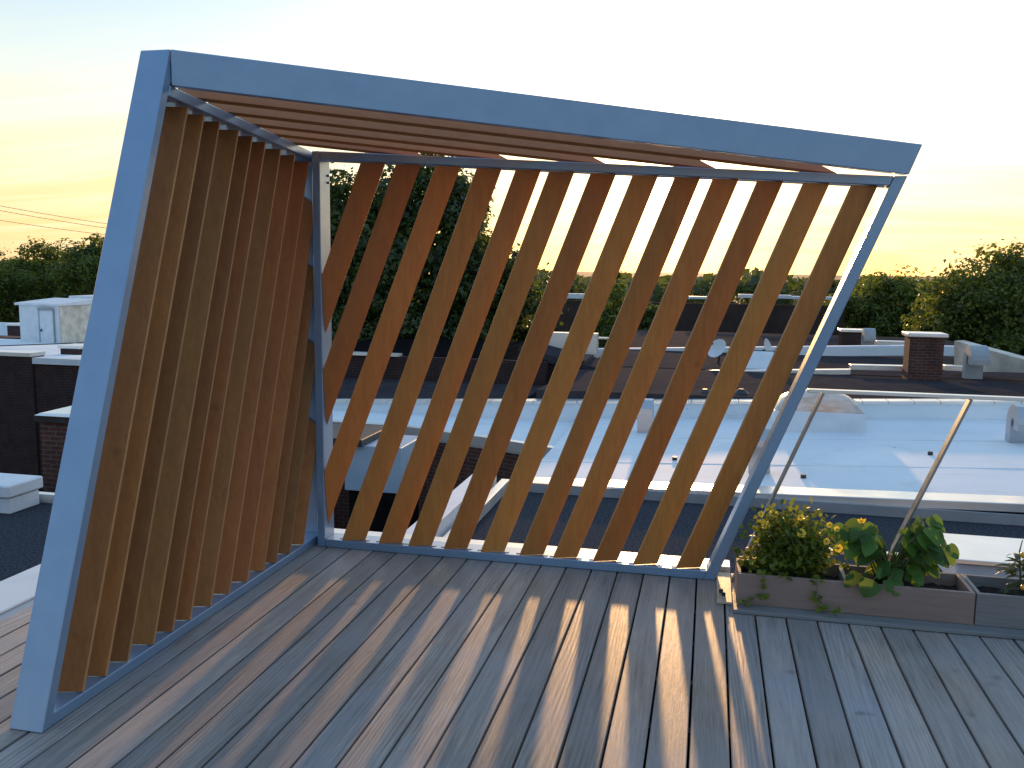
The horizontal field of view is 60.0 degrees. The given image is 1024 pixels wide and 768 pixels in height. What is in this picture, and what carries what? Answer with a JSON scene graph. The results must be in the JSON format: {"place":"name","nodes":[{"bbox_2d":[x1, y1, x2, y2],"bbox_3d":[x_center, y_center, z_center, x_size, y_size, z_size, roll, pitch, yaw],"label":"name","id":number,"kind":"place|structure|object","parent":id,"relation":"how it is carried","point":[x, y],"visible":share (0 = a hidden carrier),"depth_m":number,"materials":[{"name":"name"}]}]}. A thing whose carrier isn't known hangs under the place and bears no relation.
{"place":"outdoors","nodes":[
{"label":"outdoors","id":0,"kind":"place"},
{"bbox_2d":[0,473,54,580],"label":"row house","id":1,"kind":"structure","parent":0,"point":[25,508],"depth_m":9.26,"materials":[{"name":"brick"}]},
{"bbox_2d":[0,210,103,227],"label":"overhead wire","id":2,"kind":"object","parent":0,"point":[51,219],"visible":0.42,"depth_m":49.69,"materials":[{"name":"metal"}]},
{"bbox_2d":[33,406,71,492],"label":"row house","id":3,"kind":"structure","parent":0,"point":[53,427],"depth_m":12.98,"materials":[{"name":"red brick"}]},
{"bbox_2d":[0,220,104,234],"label":"overhead wire","id":4,"kind":"object","parent":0,"point":[54,228],"visible":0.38,"depth_m":49.80,"materials":[{"name":"metal"}]},
{"bbox_2d":[2,206,105,223],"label":"overhead wire","id":5,"kind":"object","parent":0,"point":[54,215],"visible":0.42,"depth_m":49.76,"materials":[{"name":"metal"}]},
{"bbox_2d":[333,423,418,531],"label":"roof shed","id":6,"kind":"structure","parent":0,"point":[361,459],"depth_m":12.00,"materials":[{"name":"blue paint"}]},
{"bbox_2d":[337,337,548,398],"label":"row house","id":7,"kind":"structure","parent":0,"point":[392,375],"depth_m":23.08,"materials":[{"name":"brick"}]},
{"bbox_2d":[0,528,896,767],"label":"row house","id":8,"kind":"structure","parent":0,"point":[17,593],"depth_m":4.64,"materials":[{"name":"brick"}]},
{"bbox_2d":[499,574,902,767],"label":"deck frame","id":9,"kind":"object","parent":8,"relation":"on","point":[689,728],"depth_m":3.78,"materials":[{"name":"wood"}]},
{"bbox_2d":[0,543,1023,767],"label":"deck","id":10,"kind":"structure","parent":9,"relation":"on","point":[315,656],"depth_m":3.63,"materials":[{"name":"grey wood"}]},
{"bbox_2d":[9,49,921,732],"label":"pavilion","id":11,"kind":"structure","parent":10,"relation":"on","point":[205,465],"depth_m":4.63,"materials":[{"name":"paint"}]},
{"bbox_2d":[735,556,975,624],"bbox_3d":[1.701,1.042,4.495,1.102,0.175,0.290,2,8,12],"label":"planter box","id":12,"kind":"object","parent":10,"relation":"on","point":[945,597],"visible":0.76,"depth_m":4.37,"materials":[{"name":"wood"},{"name":"soil"}]},
{"bbox_2d":[731,496,849,615],"bbox_3d":[1.412,0.846,4.501,0.577,0.563,0.431,2,8,12],"label":"flowering plant","id":13,"kind":"object","parent":12,"relation":"in","point":[790,547],"visible":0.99,"depth_m":4.49,"materials":[{"name":"green plant"}]},
{"bbox_2d":[828,514,959,597],"bbox_3d":[1.893,0.844,4.393,0.599,0.394,0.294,0,7,-3],"label":"leafy plant","id":14,"kind":"object","parent":12,"relation":"in","point":[930,548],"visible":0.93,"depth_m":4.36,"materials":[{"name":"green plant"}]},
{"bbox_2d":[732,388,1023,581],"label":"guard rail","id":15,"kind":"object","parent":10,"relation":"on","point":[934,468],"visible":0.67,"depth_m":4.59,"materials":[{"name":"metal"}]},
{"bbox_2d":[733,603,1023,639],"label":"edge board","id":16,"kind":"object","parent":10,"relation":"on","point":[964,629],"visible":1,"depth_m":4.28,"materials":[{"name":"grey wood"}]},
{"bbox_2d":[961,574,1023,629],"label":"planter box","id":17,"kind":"object","parent":10,"relation":"on","point":[995,606],"visible":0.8,"depth_m":4.22,"materials":[{"name":"wood"}]},
{"bbox_2d":[994,540,1023,595],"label":"pepper plant","id":18,"kind":"object","parent":17,"relation":"in","point":[1019,584],"visible":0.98,"depth_m":4.31,"materials":[{"name":"green plant"}]},
{"bbox_2d":[0,0,1023,276],"label":"sky","id":19,"kind":"structure","parent":0,"point":[946,77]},
{"bbox_2d":[333,389,1023,528],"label":"row house","id":20,"kind":"structure","parent":0,"point":[885,452],"depth_m":13.27,"materials":[{"name":"brick"}]},
{"bbox_2d":[558,293,844,341],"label":"apartment building","id":21,"kind":"structure","parent":0,"point":[778,319],"depth_m":48.49,"materials":[{"name":"brown paint"}]},
{"bbox_2d":[405,474,1023,578],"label":"row house","id":22,"kind":"structure","parent":0,"point":[984,535],"depth_m":9.55,"materials":[{"name":"brick"}]},
{"bbox_2d":[549,271,948,328],"bbox_3d":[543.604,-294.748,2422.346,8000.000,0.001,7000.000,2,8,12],"label":"ground","id":23,"kind":"structure","parent":0,"point":[589,274],"depth_m":2970.88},
{"bbox_2d":[0,247,52,322],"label":"broadleaf tree","id":24,"kind":"object","parent":23,"relation":"on","point":[10,289],"visible":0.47,"depth_m":57.83,"materials":[{"name":"green plant"}]},
{"bbox_2d":[0,235,91,321],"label":"broadleaf tree","id":25,"kind":"object","parent":23,"relation":"on","point":[35,265],"visible":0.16,"depth_m":60.90,"materials":[{"name":"green plant"}]},
{"bbox_2d":[0,295,92,491],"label":"row house","id":26,"kind":"structure","parent":23,"relation":"on","point":[36,379],"depth_m":23.82,"materials":[{"name":"brick"}]},
{"bbox_2d":[0,342,83,345],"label":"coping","id":27,"kind":"object","parent":26,"relation":"on","point":[40,344],"visible":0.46,"depth_m":31.44,"materials":[{"name":"concrete"}]},
{"bbox_2d":[37,308,55,342],"bbox_3d":[-19.445,-2.293,37.076,0.777,1.747,0.087,2,8,12],"label":"bulkhead door","id":28,"kind":"structure","parent":26,"relation":"in","point":[46,319],"depth_m":37.06,"materials":[{"name":"white paint"}]},
{"bbox_2d":[39,232,103,297],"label":"broadleaf tree","id":29,"kind":"object","parent":23,"relation":"on","point":[80,276],"visible":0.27,"depth_m":57.62,"materials":[{"name":"green plant"}]},
{"bbox_2d":[329,153,568,342],"bbox_3d":[-3.549,-1.134,32.994,11.263,17.051,8.960,2,8,12],"label":"broadleaf tree","id":30,"kind":"object","parent":23,"relation":"on","point":[340,192],"visible":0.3,"depth_m":30.21,"materials":[{"name":"green plant"}]},
{"bbox_2d":[0,259,950,304],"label":"wood","id":31,"kind":"object","parent":23,"relation":"on","point":[748,283],"visible":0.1,"depth_m":175.62,"materials":[{"name":"green plant"}]},
{"bbox_2d":[459,251,533,340],"bbox_3d":[-0.621,0.937,34.249,3.597,12.696,3.680,2,8,12],"label":"broadleaf tree","id":32,"kind":"object","parent":23,"relation":"on","point":[522,335],"visible":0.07,"depth_m":33.33,"materials":[{"name":"green plant"}]},
{"bbox_2d":[527,282,557,331],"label":"broadleaf tree","id":33,"kind":"object","parent":23,"relation":"on","point":[556,329],"visible":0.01,"depth_m":60.16,"materials":[{"name":"green plant"}]},
{"bbox_2d":[566,284,584,300],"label":"broadleaf tree","id":34,"kind":"object","parent":23,"relation":"on","point":[580,290],"visible":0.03,"depth_m":65.86,"materials":[{"name":"green plant"}]},
{"bbox_2d":[594,270,642,358],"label":"broadleaf tree","id":35,"kind":"object","parent":23,"relation":"on","point":[605,324],"visible":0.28,"depth_m":45.20,"materials":[{"name":"green plant"}]},
{"bbox_2d":[640,303,676,330],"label":"broadleaf tree","id":36,"kind":"object","parent":23,"relation":"on","point":[648,316],"visible":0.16,"depth_m":45.84,"materials":[{"name":"green plant"}]},
{"bbox_2d":[793,280,850,321],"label":"broadleaf tree","id":37,"kind":"object","parent":23,"relation":"on","point":[834,287],"visible":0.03,"depth_m":75.51,"materials":[{"name":"green plant"}]},
{"bbox_2d":[823,278,905,330],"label":"broadleaf tree","id":38,"kind":"object","parent":23,"relation":"on","point":[850,308],"visible":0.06,"depth_m":59.34,"materials":[{"name":"green plant"}]},
{"bbox_2d":[850,264,937,336],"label":"broadleaf tree","id":39,"kind":"object","parent":23,"relation":"on","point":[883,310],"visible":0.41,"depth_m":56.80,"materials":[{"name":"green plant"}]},
{"bbox_2d":[899,277,991,341],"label":"broadleaf tree","id":40,"kind":"object","parent":23,"relation":"on","point":[920,320],"visible":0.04,"depth_m":43.12,"materials":[{"name":"green plant"}]},
{"bbox_2d":[911,237,1023,355],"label":"broadleaf tree","id":41,"kind":"object","parent":23,"relation":"on","point":[973,300],"visible":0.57,"depth_m":39.00,"materials":[{"name":"green plant"}]},
{"bbox_2d":[983,247,1023,355],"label":"broadleaf tree","id":42,"kind":"object","parent":23,"relation":"on","point":[1016,297],"depth_m":40.71,"materials":[{"name":"green plant"}]},
{"bbox_2d":[599,328,953,359],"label":"row house","id":43,"kind":"structure","parent":0,"point":[855,336],"depth_m":32.75,"materials":[{"name":"brick"}]},
{"bbox_2d":[536,331,1023,401],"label":"row house","id":44,"kind":"structure","parent":0,"point":[922,367],"depth_m":20.60,"materials":[{"name":"brick"}]},
{"bbox_2d":[519,332,598,382],"bbox_3d":[1.409,3.619,24.461,2.300,9.935,2.500,2,8,12],"label":"roof bulkhead","id":45,"kind":"object","parent":44,"relation":"on","point":[555,347],"visible":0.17,"depth_m":24.15,"materials":[{"name":"brick"}]},
{"bbox_2d":[598,345,1023,380],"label":"row house","id":46,"kind":"structure","parent":0,"point":[834,357],"depth_m":26.58,"materials":[{"name":"brick"}]},
{"bbox_2d":[708,339,725,362],"bbox_3d":[5.729,-0.798,24.881,0.497,0.915,0.478,2,8,12],"label":"satellite dish","id":47,"kind":"object","parent":46,"relation":"attached to","point":[718,347],"visible":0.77,"depth_m":24.93,"materials":[{"name":"white paint"}]},
{"bbox_2d":[746,350,774,368],"bbox_3d":[6.625,-0.602,23.788,0.900,0.550,0.700,2,8,12],"label":"roof window","id":48,"kind":"structure","parent":46,"relation":"on","point":[760,359],"depth_m":23.76,"materials":[{"name":"glass"}]},
{"bbox_2d":[763,338,775,350],"bbox_3d":[7.060,-0.783,24.323,0.478,0.934,0.471,0,7,-7],"label":"satellite dish","id":49,"kind":"object","parent":46,"relation":"attached to","point":[767,346],"visible":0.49,"depth_m":24.44,"materials":[{"name":"white paint"}]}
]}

